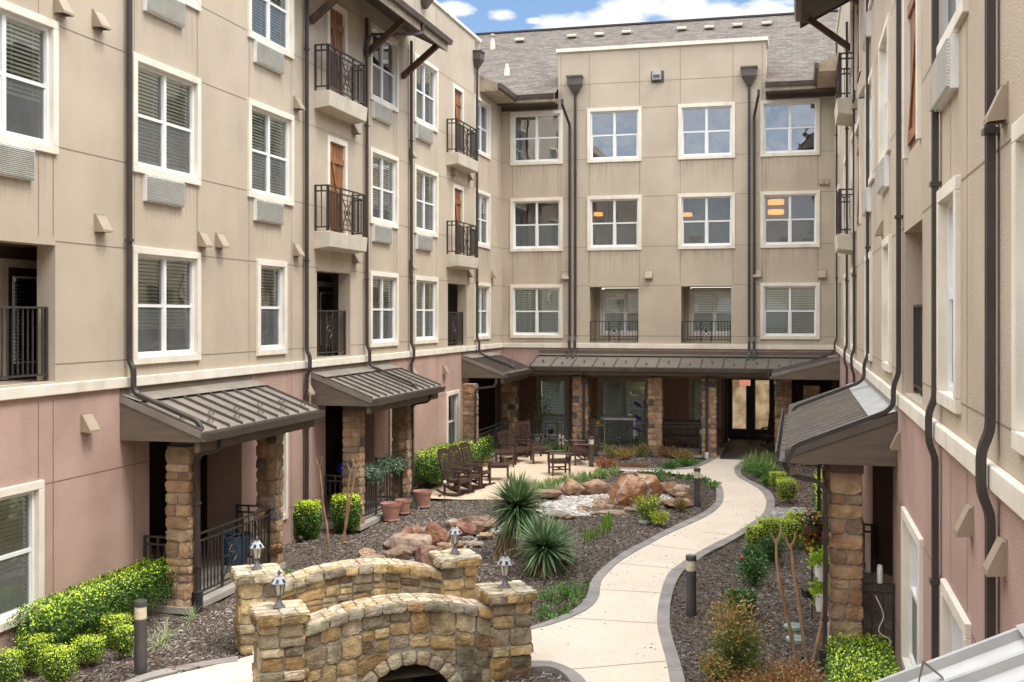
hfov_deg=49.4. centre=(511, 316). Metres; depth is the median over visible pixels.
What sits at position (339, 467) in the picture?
gazing ball
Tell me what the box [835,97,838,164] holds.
shutter door
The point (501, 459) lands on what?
grass clump
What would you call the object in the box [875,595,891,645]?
white cable
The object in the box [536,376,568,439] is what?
window
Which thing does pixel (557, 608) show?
seedling
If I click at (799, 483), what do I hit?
crape myrtle
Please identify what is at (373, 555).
boulder
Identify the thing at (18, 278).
balcony door
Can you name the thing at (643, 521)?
irrigation lid
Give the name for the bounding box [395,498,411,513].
flower pot
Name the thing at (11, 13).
window
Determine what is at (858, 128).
shutter door
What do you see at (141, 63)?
window
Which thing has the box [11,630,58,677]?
boxwood shrub
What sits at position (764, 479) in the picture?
leafy shrub
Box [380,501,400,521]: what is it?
flower pot
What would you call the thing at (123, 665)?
fallen twig
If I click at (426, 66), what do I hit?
window
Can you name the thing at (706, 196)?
window
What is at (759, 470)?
leafy shrub
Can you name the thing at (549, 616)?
seedling
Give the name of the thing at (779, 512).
drain pebbles
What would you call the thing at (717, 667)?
nandina
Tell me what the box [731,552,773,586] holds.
rose bush
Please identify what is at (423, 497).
flower pot
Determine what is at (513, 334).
window
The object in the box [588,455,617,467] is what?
nandina
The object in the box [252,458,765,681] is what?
path
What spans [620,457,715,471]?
path edging
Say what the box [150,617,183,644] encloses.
grass tuft
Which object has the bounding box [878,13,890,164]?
window
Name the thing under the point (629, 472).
boulder
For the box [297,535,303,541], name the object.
garden spotlight
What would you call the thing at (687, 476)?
seedling
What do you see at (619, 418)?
white table
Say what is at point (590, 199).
window
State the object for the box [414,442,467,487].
garden hedge
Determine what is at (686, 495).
boulder
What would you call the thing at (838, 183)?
shutter door
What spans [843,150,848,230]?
window
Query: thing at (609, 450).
nandina
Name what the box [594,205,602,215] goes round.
pendant lamp
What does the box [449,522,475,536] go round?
boulder
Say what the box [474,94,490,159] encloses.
window
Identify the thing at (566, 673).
path edging
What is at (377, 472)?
shrub
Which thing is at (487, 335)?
window
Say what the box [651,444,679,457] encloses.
nandina
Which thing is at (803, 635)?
crape myrtle
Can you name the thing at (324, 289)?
balcony door
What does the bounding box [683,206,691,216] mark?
pendant lamp
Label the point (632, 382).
window
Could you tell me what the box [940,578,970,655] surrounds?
window
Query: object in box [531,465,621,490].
liriope border
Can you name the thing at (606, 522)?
daffodil clump
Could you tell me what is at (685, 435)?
railing
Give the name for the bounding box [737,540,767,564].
rose bush
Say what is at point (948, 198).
window
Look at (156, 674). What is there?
path edging
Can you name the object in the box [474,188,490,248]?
window
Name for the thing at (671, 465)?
leafy shrub
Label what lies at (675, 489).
boulder
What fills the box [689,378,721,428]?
window
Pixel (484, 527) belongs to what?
boulder
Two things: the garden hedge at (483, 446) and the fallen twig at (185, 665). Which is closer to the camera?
the fallen twig at (185, 665)
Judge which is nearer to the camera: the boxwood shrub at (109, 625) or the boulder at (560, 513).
the boxwood shrub at (109, 625)
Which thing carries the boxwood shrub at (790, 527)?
on the ground
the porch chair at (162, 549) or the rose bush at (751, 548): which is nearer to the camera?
the porch chair at (162, 549)
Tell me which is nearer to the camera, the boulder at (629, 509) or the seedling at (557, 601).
the seedling at (557, 601)
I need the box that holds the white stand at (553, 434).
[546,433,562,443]
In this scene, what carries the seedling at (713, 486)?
on the ground
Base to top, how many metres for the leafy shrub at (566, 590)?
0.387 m
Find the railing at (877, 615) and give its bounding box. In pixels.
[862,572,892,645]
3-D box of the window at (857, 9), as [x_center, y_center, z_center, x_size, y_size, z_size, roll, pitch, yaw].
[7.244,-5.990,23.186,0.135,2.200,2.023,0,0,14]
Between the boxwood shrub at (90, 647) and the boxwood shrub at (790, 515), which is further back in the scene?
the boxwood shrub at (790, 515)
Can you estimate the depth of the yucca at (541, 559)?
20.12 m
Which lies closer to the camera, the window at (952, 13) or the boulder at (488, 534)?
the window at (952, 13)
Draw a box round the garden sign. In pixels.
[410,495,417,507]
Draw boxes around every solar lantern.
[250,536,264,569]
[270,569,287,608]
[447,523,461,554]
[497,552,512,587]
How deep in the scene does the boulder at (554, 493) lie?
28.73 m
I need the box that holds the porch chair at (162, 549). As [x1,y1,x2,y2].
[149,538,163,578]
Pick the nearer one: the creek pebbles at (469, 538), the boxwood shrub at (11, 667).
the boxwood shrub at (11, 667)
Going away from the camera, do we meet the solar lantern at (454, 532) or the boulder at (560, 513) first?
the solar lantern at (454, 532)
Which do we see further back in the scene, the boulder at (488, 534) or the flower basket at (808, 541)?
the boulder at (488, 534)
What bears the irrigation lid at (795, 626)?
on the ground
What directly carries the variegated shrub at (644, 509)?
on the ground
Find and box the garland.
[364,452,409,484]
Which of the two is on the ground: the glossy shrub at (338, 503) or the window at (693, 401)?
the glossy shrub at (338, 503)
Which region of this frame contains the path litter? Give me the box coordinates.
[540,476,763,667]
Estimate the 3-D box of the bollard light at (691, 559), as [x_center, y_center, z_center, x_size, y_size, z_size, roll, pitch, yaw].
[2.795,4.218,17.389,0.168,0.984,0.168,0,0,14]
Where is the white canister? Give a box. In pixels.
[877,564,882,583]
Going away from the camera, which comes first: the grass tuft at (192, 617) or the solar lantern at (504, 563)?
the solar lantern at (504, 563)
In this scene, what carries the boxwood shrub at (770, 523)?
on the ground
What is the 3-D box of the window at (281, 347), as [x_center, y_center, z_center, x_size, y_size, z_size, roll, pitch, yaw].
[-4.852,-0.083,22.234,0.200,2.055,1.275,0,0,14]
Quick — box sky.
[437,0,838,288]
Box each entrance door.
[728,379,750,437]
[751,379,773,438]
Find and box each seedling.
[533,611,546,620]
[534,605,547,614]
[541,603,550,610]
[544,609,556,617]
[544,613,558,621]
[553,606,565,614]
[554,597,562,605]
[566,595,576,601]
[570,599,579,606]
[574,591,586,599]
[673,472,683,479]
[683,473,693,480]
[700,475,711,482]
[706,480,721,488]
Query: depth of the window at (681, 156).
37.77 m
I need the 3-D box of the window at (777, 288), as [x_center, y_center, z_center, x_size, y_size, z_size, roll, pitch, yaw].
[9.259,-0.083,37.118,1.922,2.055,0.200,0,0,14]
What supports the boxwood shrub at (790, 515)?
on the ground
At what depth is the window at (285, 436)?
22.77 m
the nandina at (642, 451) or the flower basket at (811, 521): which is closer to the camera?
the flower basket at (811, 521)
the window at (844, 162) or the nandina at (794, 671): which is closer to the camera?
the nandina at (794, 671)
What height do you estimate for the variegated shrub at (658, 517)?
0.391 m
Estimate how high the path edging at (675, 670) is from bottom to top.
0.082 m
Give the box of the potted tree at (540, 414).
[526,388,556,445]
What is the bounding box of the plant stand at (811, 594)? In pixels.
[811,559,812,620]
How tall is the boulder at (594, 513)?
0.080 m
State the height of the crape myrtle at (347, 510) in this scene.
1.779 m
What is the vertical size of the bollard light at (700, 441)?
0.984 m
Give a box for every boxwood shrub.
[0,647,25,681]
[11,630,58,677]
[35,642,80,681]
[69,632,108,667]
[96,612,133,648]
[111,624,133,659]
[743,523,765,545]
[755,515,780,543]
[768,471,786,489]
[775,478,798,503]
[776,476,789,485]
[778,517,802,548]
[784,509,804,520]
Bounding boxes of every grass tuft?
[147,625,175,649]
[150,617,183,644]
[180,600,198,624]
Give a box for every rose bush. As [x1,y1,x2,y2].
[721,584,760,615]
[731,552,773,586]
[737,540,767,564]
[755,532,787,562]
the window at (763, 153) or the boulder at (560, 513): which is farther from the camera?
the window at (763, 153)
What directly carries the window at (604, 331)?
in the apartment building at (643, 135)
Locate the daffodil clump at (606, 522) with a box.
[598,510,612,537]
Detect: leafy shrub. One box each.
[537,584,561,602]
[547,573,578,598]
[637,467,668,481]
[658,461,679,468]
[673,456,702,465]
[742,459,773,477]
[758,472,773,485]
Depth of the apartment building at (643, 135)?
38.42 m
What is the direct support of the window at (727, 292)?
in the apartment building at (643, 135)
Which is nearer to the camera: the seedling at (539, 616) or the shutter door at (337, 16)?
the seedling at (539, 616)
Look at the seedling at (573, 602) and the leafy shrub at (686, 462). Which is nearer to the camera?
the seedling at (573, 602)
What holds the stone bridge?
on the ground
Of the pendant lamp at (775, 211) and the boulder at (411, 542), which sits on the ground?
the boulder at (411, 542)
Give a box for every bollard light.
[134,599,146,674]
[589,436,593,466]
[686,554,696,616]
[694,468,700,506]
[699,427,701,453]
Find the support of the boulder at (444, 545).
on the creek pebbles at (469, 538)
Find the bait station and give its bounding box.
[801,587,814,598]
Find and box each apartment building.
[0,0,533,653]
[474,9,838,464]
[767,0,1023,681]
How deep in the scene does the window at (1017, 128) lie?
6.34 m
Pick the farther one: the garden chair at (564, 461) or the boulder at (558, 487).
the garden chair at (564, 461)
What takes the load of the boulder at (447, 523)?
on the ground
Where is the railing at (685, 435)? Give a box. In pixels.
[663,419,701,443]
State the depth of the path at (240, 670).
14.50 m
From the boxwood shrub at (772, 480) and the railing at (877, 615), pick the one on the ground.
the boxwood shrub at (772, 480)
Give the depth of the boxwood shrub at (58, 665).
13.90 m
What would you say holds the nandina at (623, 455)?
on the ground
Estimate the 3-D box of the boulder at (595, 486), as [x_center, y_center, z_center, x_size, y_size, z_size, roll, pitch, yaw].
[2.279,4.554,29.768,0.850,0.429,0.705,0,0,14]
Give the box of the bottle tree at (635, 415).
[633,401,647,431]
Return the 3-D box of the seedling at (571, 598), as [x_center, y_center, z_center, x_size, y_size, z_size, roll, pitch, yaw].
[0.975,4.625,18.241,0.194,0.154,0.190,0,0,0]
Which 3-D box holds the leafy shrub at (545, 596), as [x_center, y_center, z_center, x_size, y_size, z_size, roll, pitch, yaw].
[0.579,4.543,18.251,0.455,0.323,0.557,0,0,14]
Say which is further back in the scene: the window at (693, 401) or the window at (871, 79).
the window at (693, 401)
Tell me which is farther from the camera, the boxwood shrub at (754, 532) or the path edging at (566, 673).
the boxwood shrub at (754, 532)
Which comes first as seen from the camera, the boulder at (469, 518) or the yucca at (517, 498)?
the yucca at (517, 498)
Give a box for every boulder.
[358,547,375,556]
[359,553,385,558]
[376,547,412,559]
[381,532,431,555]
[399,526,412,532]
[410,524,421,533]
[414,545,442,564]
[423,521,449,545]
[437,542,450,548]
[444,518,457,526]
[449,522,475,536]
[456,540,465,548]
[458,516,497,531]
[465,540,483,545]
[469,521,491,533]
[476,534,494,538]
[479,532,493,536]
[533,489,563,497]
[548,510,569,518]
[555,482,564,493]
[561,478,585,494]
[563,515,575,518]
[581,479,611,494]
[589,512,599,514]
[599,510,626,514]
[623,507,636,512]
[624,471,637,473]
[657,498,694,507]
[661,482,668,493]
[665,481,677,494]
[669,484,689,494]
[674,492,691,498]
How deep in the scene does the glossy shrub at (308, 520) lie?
23.20 m
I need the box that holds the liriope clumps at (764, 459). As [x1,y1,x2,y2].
[520,438,779,473]
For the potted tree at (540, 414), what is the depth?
39.53 m
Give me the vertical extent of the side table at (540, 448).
0.500 m
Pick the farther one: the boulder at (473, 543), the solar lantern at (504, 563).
the boulder at (473, 543)
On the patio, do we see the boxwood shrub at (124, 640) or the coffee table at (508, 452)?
the coffee table at (508, 452)
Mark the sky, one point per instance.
(480, 16)
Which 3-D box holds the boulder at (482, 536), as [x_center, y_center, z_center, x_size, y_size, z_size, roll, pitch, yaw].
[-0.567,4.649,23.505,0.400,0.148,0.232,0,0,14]
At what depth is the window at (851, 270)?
26.08 m
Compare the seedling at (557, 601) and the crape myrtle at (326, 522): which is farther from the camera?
the crape myrtle at (326, 522)
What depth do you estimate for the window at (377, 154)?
28.32 m
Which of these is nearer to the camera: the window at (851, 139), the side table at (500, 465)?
the window at (851, 139)
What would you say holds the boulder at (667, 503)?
on the ground
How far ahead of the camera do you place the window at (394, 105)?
28.53 m
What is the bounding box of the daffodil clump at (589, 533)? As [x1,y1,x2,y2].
[582,526,597,542]
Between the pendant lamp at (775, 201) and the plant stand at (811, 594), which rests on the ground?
the plant stand at (811, 594)
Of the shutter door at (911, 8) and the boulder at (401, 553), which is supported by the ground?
the boulder at (401, 553)
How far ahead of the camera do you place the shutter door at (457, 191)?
34.40 m
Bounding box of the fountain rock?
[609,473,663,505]
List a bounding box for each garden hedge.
[5,555,175,648]
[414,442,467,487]
[453,435,496,466]
[812,471,822,543]
[823,630,900,681]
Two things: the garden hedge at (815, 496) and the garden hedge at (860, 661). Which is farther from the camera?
the garden hedge at (815, 496)
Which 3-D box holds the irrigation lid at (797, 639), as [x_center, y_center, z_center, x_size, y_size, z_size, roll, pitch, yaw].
[4.111,4.663,16.103,0.300,0.054,0.300,0,0,14]
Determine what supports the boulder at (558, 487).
on the ground
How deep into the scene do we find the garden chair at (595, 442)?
37.54 m
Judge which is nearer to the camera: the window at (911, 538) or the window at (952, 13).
the window at (952, 13)
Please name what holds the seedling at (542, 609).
on the ground
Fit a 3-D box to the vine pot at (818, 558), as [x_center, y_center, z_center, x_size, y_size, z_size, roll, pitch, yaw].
[4.348,3.449,15.600,0.462,0.508,0.364,0,0,-9]
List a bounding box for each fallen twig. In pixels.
[108,660,151,669]
[168,664,205,667]
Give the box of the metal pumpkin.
[270,541,282,553]
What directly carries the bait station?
on the ground
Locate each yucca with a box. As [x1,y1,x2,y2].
[478,470,556,560]
[507,510,582,580]
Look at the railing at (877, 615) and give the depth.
15.65 m
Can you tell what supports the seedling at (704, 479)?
on the ground
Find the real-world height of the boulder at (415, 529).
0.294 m
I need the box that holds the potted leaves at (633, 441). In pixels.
[631,436,641,445]
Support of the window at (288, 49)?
in the apartment building at (250, 260)
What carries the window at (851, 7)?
in the apartment building at (907, 433)
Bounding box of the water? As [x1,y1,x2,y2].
[588,506,637,512]
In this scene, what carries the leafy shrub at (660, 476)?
on the ground
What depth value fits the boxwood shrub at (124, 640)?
15.12 m
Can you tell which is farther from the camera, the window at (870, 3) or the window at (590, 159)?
the window at (590, 159)
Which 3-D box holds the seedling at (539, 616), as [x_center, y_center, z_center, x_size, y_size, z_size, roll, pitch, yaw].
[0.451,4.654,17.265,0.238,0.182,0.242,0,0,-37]
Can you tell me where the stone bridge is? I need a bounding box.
[230,548,536,681]
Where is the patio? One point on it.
(539, 467)
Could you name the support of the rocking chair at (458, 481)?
on the patio
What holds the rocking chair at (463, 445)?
on the patio
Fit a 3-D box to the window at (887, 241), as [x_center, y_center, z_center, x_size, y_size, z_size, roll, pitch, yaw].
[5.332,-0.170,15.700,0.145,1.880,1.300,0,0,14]
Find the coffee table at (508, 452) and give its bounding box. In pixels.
[495,449,514,466]
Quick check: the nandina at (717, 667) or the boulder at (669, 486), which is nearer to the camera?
the nandina at (717, 667)
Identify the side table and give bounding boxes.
[487,462,508,480]
[532,446,549,463]
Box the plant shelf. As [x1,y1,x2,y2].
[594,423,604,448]
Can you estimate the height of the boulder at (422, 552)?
0.534 m
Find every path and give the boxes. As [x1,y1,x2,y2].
[146,655,253,681]
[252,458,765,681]
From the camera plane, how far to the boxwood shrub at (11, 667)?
13.74 m
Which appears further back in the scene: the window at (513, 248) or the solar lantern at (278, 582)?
the window at (513, 248)
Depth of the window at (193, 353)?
18.56 m
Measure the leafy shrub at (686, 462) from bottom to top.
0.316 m
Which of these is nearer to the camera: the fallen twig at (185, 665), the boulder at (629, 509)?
the fallen twig at (185, 665)
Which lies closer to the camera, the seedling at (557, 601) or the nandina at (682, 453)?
the seedling at (557, 601)
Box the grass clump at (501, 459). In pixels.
[482,455,511,466]
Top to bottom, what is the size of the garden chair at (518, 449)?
0.996 m
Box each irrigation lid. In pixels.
[638,520,648,523]
[784,622,804,630]
[786,634,806,643]
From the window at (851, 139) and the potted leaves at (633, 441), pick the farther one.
the potted leaves at (633, 441)
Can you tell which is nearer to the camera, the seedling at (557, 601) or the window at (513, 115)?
the seedling at (557, 601)
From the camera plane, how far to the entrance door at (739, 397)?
42.45 m
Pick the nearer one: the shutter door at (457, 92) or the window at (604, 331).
the shutter door at (457, 92)
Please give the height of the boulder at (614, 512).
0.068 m
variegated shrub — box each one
[630,491,666,522]
[649,509,669,525]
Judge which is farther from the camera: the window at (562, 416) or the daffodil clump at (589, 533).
the window at (562, 416)
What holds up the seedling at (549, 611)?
on the ground
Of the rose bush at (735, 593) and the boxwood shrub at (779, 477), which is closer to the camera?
the rose bush at (735, 593)
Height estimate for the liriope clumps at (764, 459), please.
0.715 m
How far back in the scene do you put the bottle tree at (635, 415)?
38.16 m
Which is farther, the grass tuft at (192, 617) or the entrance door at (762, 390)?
the entrance door at (762, 390)
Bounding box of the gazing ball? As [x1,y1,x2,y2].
[336,463,342,474]
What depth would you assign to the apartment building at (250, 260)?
20.43 m
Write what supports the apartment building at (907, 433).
on the ground
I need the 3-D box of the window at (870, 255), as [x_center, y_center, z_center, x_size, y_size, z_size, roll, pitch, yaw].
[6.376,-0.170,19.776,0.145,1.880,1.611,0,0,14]
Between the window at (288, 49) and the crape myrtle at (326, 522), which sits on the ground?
the crape myrtle at (326, 522)
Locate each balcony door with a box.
[0,258,36,379]
[317,281,335,354]
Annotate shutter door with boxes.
[326,0,347,97]
[326,135,347,233]
[452,83,463,153]
[452,183,463,254]
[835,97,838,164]
[835,183,838,258]
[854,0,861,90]
[854,114,861,230]
[903,0,920,159]
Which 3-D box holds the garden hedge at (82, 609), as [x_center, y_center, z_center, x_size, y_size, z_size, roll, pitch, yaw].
[-5.978,4.263,16.269,0.725,0.908,3.566,0,0,14]
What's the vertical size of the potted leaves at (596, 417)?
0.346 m
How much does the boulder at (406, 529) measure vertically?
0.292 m
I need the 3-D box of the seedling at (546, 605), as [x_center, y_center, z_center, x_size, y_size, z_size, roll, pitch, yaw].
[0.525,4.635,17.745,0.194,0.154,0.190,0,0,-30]
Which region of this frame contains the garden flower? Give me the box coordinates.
[557,434,565,444]
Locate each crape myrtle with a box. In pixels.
[316,457,329,543]
[341,458,358,543]
[770,528,829,670]
[796,465,801,491]
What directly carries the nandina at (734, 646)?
on the ground
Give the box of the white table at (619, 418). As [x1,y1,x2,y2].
[593,416,637,448]
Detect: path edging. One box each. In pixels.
[124,656,237,681]
[530,485,723,628]
[530,660,585,681]
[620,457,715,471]
[657,459,774,681]
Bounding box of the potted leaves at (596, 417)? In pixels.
[590,413,602,419]
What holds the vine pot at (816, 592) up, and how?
on the apartment building at (907, 433)
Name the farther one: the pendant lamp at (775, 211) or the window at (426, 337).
the pendant lamp at (775, 211)
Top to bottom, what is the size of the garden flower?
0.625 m
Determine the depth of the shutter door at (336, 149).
25.44 m
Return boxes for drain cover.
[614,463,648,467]
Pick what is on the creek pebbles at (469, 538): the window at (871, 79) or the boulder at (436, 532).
the boulder at (436, 532)
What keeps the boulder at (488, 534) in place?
on the ground
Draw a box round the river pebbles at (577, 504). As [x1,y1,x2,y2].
[537,492,673,516]
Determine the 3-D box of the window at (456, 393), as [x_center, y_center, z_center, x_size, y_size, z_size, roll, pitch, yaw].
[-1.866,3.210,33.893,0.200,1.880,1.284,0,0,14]
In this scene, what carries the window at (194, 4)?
in the apartment building at (250, 260)
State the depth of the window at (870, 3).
19.27 m
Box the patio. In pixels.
[431,454,616,498]
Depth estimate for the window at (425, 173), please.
31.81 m
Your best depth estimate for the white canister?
14.65 m
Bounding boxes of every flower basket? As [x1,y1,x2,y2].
[789,531,828,555]
[793,509,828,535]
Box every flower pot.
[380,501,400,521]
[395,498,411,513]
[413,489,432,507]
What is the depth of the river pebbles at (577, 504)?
28.16 m
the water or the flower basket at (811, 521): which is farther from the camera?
the water
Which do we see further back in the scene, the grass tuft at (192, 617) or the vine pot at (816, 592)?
the grass tuft at (192, 617)
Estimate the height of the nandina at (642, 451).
0.612 m
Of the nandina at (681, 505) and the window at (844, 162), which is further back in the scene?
the window at (844, 162)
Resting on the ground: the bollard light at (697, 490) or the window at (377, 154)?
the bollard light at (697, 490)
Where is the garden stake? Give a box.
[438,480,446,516]
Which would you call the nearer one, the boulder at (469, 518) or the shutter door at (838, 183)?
the boulder at (469, 518)
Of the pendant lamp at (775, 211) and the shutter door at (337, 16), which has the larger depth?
the pendant lamp at (775, 211)
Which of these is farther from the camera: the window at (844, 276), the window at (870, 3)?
the window at (844, 276)
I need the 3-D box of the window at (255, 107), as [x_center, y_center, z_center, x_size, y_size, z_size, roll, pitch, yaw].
[-4.857,-2.688,22.212,0.200,2.944,1.973,0,0,14]
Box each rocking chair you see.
[436,448,474,496]
[447,444,484,491]
[459,441,495,487]
[760,411,774,445]
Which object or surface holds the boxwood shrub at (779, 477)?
on the ground
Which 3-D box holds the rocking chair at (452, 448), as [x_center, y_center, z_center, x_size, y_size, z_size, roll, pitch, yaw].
[-1.224,4.061,29.753,0.877,1.187,0.556,0,0,28]
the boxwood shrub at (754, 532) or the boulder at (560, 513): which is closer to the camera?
the boxwood shrub at (754, 532)
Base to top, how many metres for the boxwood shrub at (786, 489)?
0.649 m
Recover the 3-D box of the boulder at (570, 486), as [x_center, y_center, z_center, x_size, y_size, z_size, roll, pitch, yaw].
[1.638,4.509,29.509,0.646,0.414,0.412,0,0,14]
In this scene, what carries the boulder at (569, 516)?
on the ground
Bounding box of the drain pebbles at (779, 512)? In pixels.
[770,507,807,519]
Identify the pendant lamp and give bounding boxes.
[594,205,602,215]
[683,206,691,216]
[768,199,783,204]
[768,209,783,214]
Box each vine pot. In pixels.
[804,576,828,611]
[806,545,829,581]
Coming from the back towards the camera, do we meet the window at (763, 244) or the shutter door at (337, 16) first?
the window at (763, 244)
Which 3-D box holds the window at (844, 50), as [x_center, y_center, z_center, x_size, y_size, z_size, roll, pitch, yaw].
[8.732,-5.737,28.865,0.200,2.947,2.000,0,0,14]
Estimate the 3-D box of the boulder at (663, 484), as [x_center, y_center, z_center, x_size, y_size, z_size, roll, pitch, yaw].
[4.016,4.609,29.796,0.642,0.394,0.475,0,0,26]
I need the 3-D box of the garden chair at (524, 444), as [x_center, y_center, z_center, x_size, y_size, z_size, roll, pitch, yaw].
[0.559,4.093,37.109,0.656,1.129,0.732,0,0,-38]
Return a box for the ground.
[21,439,866,681]
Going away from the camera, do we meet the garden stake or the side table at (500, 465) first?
the garden stake
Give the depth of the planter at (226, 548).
20.42 m
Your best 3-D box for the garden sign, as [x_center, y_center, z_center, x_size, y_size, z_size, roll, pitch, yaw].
[-2.389,4.530,27.209,0.160,0.300,0.090,0,0,-23]
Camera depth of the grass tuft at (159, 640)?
15.90 m
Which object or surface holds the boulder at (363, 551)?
on the ground
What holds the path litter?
on the path at (613, 640)
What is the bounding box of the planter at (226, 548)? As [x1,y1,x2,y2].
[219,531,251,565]
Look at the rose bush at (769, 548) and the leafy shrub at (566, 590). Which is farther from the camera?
the rose bush at (769, 548)
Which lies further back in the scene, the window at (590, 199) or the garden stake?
the window at (590, 199)
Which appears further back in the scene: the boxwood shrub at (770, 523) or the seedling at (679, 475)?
the seedling at (679, 475)
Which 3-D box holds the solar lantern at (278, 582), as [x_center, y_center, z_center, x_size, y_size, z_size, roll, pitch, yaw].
[-2.860,3.340,13.680,0.224,0.470,0.194,0,0,3]
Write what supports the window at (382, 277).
in the apartment building at (250, 260)
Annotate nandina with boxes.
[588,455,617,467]
[596,443,624,458]
[611,446,637,459]
[628,441,651,456]
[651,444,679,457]
[669,448,698,458]
[671,495,689,510]
[692,588,776,679]
[695,643,732,681]
[696,653,826,681]
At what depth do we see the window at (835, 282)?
36.49 m
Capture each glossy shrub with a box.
[292,499,322,539]
[329,491,362,532]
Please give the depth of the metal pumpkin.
20.33 m
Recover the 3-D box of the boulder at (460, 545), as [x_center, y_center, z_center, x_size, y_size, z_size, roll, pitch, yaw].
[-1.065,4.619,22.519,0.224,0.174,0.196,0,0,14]
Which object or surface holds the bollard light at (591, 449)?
on the patio
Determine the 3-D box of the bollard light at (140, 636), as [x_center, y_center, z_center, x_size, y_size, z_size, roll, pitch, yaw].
[-4.877,4.218,14.629,0.168,0.984,0.168,0,0,14]
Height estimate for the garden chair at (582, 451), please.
0.996 m
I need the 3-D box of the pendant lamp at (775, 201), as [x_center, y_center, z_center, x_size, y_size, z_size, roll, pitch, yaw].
[8.981,-4.009,37.907,0.540,0.400,0.540,0,0,14]
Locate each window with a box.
[0,0,58,154]
[0,480,44,632]
[133,52,200,185]
[133,246,200,364]
[179,0,200,11]
[247,0,293,59]
[247,98,293,205]
[256,259,287,355]
[282,433,287,519]
[369,22,398,112]
[369,147,398,228]
[369,271,398,347]
[389,409,392,477]
[414,52,438,132]
[414,164,438,237]
[414,276,438,343]
[446,390,459,444]
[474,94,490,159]
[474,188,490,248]
[474,282,490,339]
[510,110,562,165]
[510,197,562,251]
[510,284,562,337]
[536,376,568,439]
[587,106,641,162]
[587,195,641,250]
[597,377,647,441]
[600,289,637,335]
[678,102,734,159]
[678,193,734,248]
[689,289,730,335]
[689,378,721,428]
[760,98,819,156]
[760,190,819,247]
[760,283,819,339]
[835,282,837,340]
[843,28,848,97]
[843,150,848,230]
[843,272,848,346]
[850,2,852,79]
[850,124,855,216]
[850,265,855,351]
[864,251,872,360]
[865,0,872,13]
[865,65,874,188]
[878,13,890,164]
[882,234,891,372]
[901,506,922,669]
[936,0,968,56]
[936,175,960,413]
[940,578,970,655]
[1011,114,1023,455]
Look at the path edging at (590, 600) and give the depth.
20.96 m
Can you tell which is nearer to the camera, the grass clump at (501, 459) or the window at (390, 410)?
the window at (390, 410)
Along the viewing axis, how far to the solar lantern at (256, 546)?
15.73 m
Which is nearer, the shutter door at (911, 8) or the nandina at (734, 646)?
the shutter door at (911, 8)
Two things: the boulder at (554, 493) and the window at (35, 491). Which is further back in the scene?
the boulder at (554, 493)
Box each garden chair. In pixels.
[497,429,533,464]
[515,421,542,457]
[546,439,573,475]
[566,430,595,465]
[577,419,596,454]
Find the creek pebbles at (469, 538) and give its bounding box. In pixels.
[410,511,548,560]

